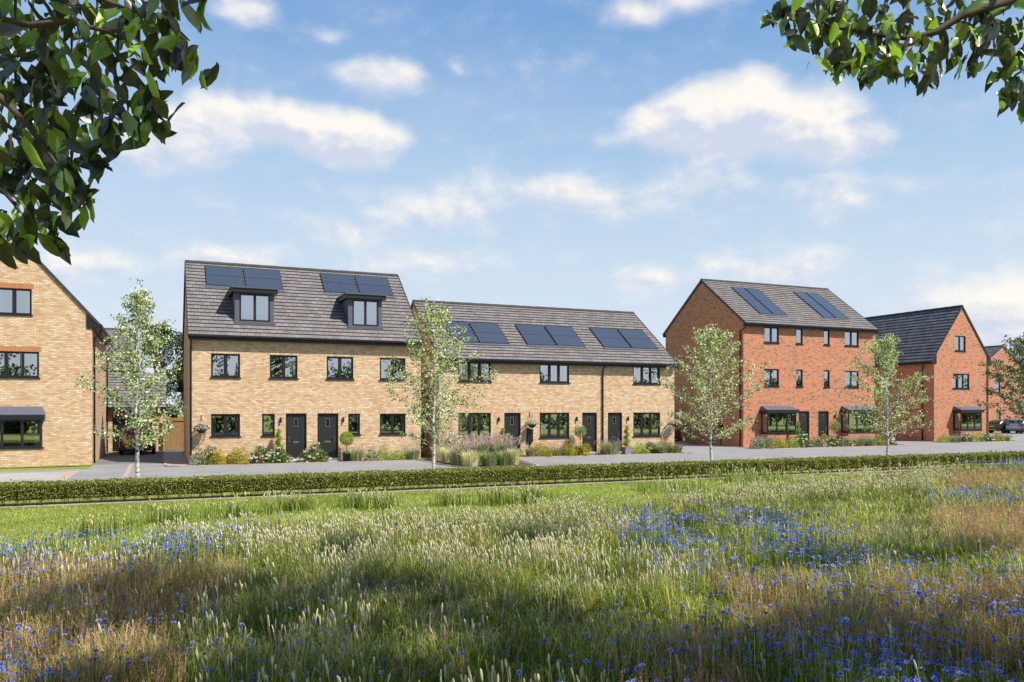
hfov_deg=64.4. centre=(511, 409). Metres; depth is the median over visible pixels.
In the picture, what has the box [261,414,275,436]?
window
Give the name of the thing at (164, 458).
kerb
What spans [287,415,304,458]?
door
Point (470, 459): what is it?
ornamental grass
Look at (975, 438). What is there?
leafy shrub
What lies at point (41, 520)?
lawn
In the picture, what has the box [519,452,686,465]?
kerb
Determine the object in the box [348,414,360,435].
window
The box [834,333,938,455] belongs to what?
birch tree
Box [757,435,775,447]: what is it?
lavender plant
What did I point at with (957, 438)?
lavender plant
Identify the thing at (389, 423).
window
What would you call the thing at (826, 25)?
leafy tree
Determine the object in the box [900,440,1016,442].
kerb
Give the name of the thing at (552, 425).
window
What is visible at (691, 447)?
side road
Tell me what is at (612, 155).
sky
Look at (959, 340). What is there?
window
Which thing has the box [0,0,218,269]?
leafy tree
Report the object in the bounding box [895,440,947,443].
side road
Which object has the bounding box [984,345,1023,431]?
house
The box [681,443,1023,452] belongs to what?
road
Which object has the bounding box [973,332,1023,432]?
birch tree
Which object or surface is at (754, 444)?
flowering shrub
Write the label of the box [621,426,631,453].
potted topiary
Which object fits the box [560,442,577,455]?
orange flower shrub
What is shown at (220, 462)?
shrub
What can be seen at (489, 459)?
ornamental grass
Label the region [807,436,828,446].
flowering shrub
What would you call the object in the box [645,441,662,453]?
hydrangea shrub
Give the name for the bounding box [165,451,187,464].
garden path
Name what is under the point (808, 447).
kerb
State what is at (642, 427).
window
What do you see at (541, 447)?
orange flower shrub
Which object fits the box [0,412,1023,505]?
ground
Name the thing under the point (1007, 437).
lavender plant
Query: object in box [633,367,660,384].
window
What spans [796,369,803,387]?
window
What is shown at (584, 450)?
orange flower shrub
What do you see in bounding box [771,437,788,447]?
orange flower shrub
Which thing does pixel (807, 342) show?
house
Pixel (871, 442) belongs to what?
lavender plant
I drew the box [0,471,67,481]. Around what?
light paving
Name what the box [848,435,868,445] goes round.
lavender plant
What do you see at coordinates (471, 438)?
plumed grass
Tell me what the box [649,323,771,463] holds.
birch tree
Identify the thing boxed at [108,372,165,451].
garage
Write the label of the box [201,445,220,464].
hydrangea shrub
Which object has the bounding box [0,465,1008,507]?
hedge bed
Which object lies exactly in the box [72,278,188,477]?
birch tree
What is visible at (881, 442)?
orange flower shrub
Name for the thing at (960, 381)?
window
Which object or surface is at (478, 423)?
window
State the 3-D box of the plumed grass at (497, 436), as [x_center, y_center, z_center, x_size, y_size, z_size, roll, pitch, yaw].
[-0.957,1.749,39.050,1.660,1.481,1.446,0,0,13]
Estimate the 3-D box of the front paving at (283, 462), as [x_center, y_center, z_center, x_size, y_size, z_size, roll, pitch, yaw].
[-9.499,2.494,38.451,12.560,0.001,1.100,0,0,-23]
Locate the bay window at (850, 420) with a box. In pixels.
[841,413,874,432]
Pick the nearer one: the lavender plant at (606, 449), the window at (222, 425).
the window at (222, 425)
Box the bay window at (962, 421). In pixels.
[954,413,982,429]
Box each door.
[113,416,151,450]
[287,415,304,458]
[319,415,335,457]
[505,414,518,452]
[583,414,594,451]
[608,414,619,450]
[799,412,806,441]
[818,412,826,438]
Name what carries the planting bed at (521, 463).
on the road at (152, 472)
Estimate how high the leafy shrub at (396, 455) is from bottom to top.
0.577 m
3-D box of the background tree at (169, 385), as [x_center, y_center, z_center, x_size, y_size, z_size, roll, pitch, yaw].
[-26.226,-2.010,60.445,5.110,9.026,5.366,0,0,-23]
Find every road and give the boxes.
[0,445,1023,482]
[674,443,756,450]
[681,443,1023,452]
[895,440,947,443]
[903,441,1023,444]
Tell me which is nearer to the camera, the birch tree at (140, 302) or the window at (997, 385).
the birch tree at (140, 302)
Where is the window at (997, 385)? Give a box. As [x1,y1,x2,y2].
[994,381,999,391]
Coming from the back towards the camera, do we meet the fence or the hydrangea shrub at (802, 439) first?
the hydrangea shrub at (802, 439)
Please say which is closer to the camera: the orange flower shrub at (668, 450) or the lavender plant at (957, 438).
the orange flower shrub at (668, 450)
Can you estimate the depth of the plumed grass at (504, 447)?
37.84 m
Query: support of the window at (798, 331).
in the house at (807, 342)
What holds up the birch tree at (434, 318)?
on the ground at (98, 499)
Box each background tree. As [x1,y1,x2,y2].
[135,322,180,415]
[160,331,183,410]
[168,358,183,430]
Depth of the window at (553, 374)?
44.18 m
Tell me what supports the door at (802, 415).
in the house at (807, 342)
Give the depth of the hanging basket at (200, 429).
36.50 m
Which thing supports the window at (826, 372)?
in the house at (807, 342)
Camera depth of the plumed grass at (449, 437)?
40.27 m
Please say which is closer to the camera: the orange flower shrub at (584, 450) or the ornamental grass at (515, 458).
the ornamental grass at (515, 458)
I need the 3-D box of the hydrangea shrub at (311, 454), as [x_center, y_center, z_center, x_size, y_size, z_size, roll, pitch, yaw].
[-9.340,2.042,38.466,1.052,0.994,1.523,0,0,30]
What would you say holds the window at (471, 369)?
in the house at (563, 373)
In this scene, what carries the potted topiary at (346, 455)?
on the planting bed
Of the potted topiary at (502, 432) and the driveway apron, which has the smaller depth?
the driveway apron
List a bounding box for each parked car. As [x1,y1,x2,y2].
[119,425,157,454]
[674,427,681,443]
[989,419,1022,432]
[1005,418,1023,432]
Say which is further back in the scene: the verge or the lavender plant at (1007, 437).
the lavender plant at (1007, 437)
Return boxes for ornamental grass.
[430,445,444,460]
[439,446,452,461]
[445,448,456,463]
[459,449,481,466]
[479,450,501,465]
[494,450,513,465]
[508,448,523,464]
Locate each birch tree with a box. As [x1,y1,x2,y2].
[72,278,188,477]
[381,295,497,469]
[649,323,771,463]
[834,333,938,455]
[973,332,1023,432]
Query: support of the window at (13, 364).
in the house at (53, 331)
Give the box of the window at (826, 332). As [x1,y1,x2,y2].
[823,330,830,345]
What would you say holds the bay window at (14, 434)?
in the house at (53, 331)
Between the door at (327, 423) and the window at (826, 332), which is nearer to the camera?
the door at (327, 423)
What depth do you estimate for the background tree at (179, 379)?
52.43 m
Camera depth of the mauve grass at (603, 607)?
10.16 m
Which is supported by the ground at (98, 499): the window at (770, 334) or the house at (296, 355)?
the house at (296, 355)
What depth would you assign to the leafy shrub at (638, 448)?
45.46 m
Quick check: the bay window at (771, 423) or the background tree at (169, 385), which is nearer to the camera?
the bay window at (771, 423)
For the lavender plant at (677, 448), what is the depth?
46.10 m
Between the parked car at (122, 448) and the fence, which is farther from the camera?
the fence
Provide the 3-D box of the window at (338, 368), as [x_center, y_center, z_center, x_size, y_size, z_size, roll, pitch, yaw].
[-8.367,-1.990,39.495,1.390,1.240,0.212,0,0,-23]
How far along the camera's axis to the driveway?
41.27 m
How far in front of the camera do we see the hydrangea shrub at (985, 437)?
62.92 m
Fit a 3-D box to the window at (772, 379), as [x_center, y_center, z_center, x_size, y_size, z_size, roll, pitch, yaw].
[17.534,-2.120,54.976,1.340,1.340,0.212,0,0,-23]
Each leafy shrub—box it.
[375,445,389,460]
[388,449,404,459]
[632,442,650,453]
[783,436,799,447]
[935,433,952,442]
[972,433,985,441]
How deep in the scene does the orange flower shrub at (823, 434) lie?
55.10 m
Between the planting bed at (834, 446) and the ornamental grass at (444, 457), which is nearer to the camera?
the ornamental grass at (444, 457)
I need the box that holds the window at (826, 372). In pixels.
[823,370,830,387]
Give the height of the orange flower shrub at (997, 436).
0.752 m
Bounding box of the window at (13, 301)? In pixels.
[0,288,32,315]
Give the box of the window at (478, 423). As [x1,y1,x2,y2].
[458,413,491,438]
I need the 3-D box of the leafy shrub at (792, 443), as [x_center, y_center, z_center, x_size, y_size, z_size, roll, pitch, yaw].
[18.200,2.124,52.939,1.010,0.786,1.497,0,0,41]
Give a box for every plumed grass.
[431,431,464,448]
[444,438,475,464]
[452,431,481,452]
[465,433,495,462]
[476,431,508,452]
[487,433,520,462]
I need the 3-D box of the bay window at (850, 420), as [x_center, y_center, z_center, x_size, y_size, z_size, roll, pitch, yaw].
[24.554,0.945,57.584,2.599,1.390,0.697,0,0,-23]
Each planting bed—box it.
[425,459,531,467]
[776,445,889,447]
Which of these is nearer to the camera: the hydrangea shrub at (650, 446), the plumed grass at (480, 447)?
the plumed grass at (480, 447)
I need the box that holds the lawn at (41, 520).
[0,472,888,558]
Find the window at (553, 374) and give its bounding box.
[539,365,570,383]
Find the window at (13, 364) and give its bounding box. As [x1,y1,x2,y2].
[0,351,39,378]
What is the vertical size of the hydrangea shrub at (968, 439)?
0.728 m
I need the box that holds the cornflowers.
[0,457,1023,681]
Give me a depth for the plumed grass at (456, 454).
36.24 m
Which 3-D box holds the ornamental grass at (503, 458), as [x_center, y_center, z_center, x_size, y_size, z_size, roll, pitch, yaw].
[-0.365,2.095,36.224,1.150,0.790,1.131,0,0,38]
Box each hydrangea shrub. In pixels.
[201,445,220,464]
[248,444,275,463]
[267,447,293,462]
[296,442,331,462]
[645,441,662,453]
[794,434,812,446]
[824,435,840,446]
[877,432,896,444]
[960,433,974,441]
[977,433,994,441]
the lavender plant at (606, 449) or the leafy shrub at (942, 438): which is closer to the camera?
the lavender plant at (606, 449)
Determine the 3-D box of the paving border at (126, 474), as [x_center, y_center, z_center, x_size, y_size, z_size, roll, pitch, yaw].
[-15.579,2.492,32.973,0.160,0.001,9.100,0,0,-23]
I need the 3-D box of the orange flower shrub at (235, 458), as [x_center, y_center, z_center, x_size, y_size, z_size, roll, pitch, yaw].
[-12.468,2.107,37.072,1.396,0.825,1.106,0,0,2]
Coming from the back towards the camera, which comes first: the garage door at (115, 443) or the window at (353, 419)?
the garage door at (115, 443)
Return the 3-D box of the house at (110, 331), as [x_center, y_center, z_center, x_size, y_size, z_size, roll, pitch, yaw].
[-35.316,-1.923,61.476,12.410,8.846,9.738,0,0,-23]
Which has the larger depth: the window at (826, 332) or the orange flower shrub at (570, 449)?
the window at (826, 332)
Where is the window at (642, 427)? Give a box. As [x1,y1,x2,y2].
[633,412,660,436]
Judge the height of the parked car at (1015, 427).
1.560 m
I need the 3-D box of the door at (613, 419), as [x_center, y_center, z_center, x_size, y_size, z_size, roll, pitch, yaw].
[5.740,1.302,45.674,0.782,2.097,0.095,0,0,-23]
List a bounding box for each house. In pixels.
[0,236,113,466]
[105,328,136,372]
[182,260,424,464]
[411,300,679,456]
[662,278,879,446]
[864,305,991,440]
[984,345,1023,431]
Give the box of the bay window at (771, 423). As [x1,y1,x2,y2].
[760,413,795,433]
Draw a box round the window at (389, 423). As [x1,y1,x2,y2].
[379,414,406,434]
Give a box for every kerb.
[163,451,472,467]
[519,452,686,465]
[681,443,906,448]
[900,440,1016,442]
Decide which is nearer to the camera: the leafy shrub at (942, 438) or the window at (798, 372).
the window at (798, 372)
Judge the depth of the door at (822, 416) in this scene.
56.84 m
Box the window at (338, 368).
[326,356,354,379]
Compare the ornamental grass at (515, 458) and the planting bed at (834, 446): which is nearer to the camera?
the ornamental grass at (515, 458)
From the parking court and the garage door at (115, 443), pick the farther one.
the parking court
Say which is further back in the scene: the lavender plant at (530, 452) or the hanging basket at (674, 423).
the hanging basket at (674, 423)
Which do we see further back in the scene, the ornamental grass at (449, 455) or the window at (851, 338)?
the window at (851, 338)
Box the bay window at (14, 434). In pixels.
[0,420,43,448]
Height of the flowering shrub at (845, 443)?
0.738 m
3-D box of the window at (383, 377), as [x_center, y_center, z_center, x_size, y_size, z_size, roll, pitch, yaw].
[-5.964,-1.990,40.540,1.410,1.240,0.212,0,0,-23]
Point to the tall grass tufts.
(358, 504)
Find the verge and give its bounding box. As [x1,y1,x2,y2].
[0,464,91,467]
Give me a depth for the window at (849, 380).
57.85 m
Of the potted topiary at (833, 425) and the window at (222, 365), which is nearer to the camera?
the window at (222, 365)
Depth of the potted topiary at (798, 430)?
54.30 m
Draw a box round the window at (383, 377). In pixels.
[379,358,404,380]
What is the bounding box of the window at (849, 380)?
[844,371,857,387]
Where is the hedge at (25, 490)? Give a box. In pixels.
[0,450,1023,505]
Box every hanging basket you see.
[192,415,210,433]
[525,412,538,427]
[668,413,679,426]
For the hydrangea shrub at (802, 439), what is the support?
on the planting bed at (834, 446)
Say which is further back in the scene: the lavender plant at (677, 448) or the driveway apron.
the lavender plant at (677, 448)
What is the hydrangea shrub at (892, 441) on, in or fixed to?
on the planting bed at (834, 446)
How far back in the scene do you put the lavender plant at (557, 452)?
43.19 m
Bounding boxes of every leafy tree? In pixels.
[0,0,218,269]
[760,0,1023,123]
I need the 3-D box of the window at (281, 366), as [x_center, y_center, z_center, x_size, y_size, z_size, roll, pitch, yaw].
[-10.806,-1.990,38.435,1.370,1.240,0.212,0,0,-23]
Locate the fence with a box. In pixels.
[163,417,183,450]
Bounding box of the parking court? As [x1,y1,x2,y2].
[989,431,1023,440]
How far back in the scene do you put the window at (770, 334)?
54.97 m
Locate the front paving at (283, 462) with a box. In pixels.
[167,458,431,466]
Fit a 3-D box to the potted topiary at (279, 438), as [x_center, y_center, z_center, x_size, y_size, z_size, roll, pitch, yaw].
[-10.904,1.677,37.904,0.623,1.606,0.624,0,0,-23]
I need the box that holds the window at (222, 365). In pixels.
[210,353,240,378]
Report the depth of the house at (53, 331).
36.02 m
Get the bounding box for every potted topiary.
[273,429,283,462]
[339,431,353,460]
[497,428,505,443]
[574,425,586,454]
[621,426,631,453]
[794,421,801,439]
[828,420,840,440]
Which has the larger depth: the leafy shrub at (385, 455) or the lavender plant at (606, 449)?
the lavender plant at (606, 449)
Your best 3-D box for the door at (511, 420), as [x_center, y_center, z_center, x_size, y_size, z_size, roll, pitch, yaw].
[-0.010,1.302,43.174,0.802,2.097,0.095,0,0,-23]
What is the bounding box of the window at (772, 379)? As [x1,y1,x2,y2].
[764,369,779,386]
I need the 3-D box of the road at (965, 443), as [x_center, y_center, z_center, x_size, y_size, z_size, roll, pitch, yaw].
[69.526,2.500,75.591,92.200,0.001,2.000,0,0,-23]
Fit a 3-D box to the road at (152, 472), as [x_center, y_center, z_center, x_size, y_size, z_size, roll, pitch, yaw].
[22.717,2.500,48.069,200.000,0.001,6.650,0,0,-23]
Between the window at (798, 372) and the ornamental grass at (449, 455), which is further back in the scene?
the window at (798, 372)
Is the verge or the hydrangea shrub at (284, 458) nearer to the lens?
the verge
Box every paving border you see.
[54,471,77,480]
[122,464,132,478]
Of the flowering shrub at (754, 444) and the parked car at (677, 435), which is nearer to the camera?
the flowering shrub at (754, 444)
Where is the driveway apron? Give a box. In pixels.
[89,463,163,468]
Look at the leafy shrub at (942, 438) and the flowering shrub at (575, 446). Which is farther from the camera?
the leafy shrub at (942, 438)
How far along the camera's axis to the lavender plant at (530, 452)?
42.68 m
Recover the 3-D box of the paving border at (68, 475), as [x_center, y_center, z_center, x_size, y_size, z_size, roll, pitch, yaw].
[-16.744,2.492,30.612,0.400,0.001,5.100,0,0,-23]
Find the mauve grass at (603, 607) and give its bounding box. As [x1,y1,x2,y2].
[271,493,982,656]
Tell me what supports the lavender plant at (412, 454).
on the planting bed
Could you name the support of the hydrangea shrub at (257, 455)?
on the planting bed
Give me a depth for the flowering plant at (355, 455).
38.97 m
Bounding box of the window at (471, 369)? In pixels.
[458,363,491,382]
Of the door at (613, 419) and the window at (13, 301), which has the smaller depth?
the window at (13, 301)
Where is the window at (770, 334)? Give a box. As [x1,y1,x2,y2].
[764,327,779,343]
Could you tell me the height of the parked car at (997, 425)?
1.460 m
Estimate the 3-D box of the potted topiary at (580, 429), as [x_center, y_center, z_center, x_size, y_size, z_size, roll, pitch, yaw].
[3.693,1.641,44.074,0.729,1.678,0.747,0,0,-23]
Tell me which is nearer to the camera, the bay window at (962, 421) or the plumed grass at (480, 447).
the plumed grass at (480, 447)
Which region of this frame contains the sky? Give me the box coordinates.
[0,0,1023,411]
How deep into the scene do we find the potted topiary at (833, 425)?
56.01 m
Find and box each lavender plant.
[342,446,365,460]
[401,445,426,459]
[523,444,538,456]
[546,444,566,455]
[594,438,625,454]
[653,442,669,452]
[666,441,688,452]
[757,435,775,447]
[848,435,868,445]
[862,435,884,445]
[946,434,965,441]
[1000,434,1013,440]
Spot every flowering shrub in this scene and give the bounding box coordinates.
[189,446,207,464]
[363,447,378,460]
[565,442,577,454]
[749,436,764,448]
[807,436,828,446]
[835,436,856,446]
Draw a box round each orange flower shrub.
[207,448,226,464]
[224,447,249,464]
[534,443,552,456]
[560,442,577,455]
[575,442,592,455]
[660,439,671,452]
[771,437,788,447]
[813,433,827,445]
[874,434,885,445]
[990,432,1005,440]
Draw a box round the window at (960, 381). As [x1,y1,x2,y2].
[953,374,968,388]
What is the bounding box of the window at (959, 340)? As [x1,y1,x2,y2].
[955,336,966,351]
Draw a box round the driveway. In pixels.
[95,451,163,463]
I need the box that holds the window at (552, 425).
[539,413,570,438]
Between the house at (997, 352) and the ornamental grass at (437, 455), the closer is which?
the ornamental grass at (437, 455)
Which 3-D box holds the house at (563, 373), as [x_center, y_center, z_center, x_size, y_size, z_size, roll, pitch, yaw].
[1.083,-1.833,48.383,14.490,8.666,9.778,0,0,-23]
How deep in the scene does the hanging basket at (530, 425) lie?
43.04 m
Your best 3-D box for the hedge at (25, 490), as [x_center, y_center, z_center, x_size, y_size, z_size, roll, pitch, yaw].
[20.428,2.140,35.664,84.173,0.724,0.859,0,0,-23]
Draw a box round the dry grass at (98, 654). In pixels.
[0,458,1023,681]
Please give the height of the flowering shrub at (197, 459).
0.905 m
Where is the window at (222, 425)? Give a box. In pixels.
[210,414,240,436]
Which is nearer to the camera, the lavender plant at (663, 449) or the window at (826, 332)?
the lavender plant at (663, 449)
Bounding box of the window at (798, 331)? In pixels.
[796,329,803,344]
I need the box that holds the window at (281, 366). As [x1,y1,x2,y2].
[269,355,298,379]
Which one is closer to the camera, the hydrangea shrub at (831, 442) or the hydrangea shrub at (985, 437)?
the hydrangea shrub at (831, 442)
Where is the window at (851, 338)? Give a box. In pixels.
[845,331,859,346]
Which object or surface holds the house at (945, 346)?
on the ground at (98, 499)
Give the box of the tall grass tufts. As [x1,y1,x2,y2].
[69,468,810,537]
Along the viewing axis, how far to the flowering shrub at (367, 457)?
39.40 m

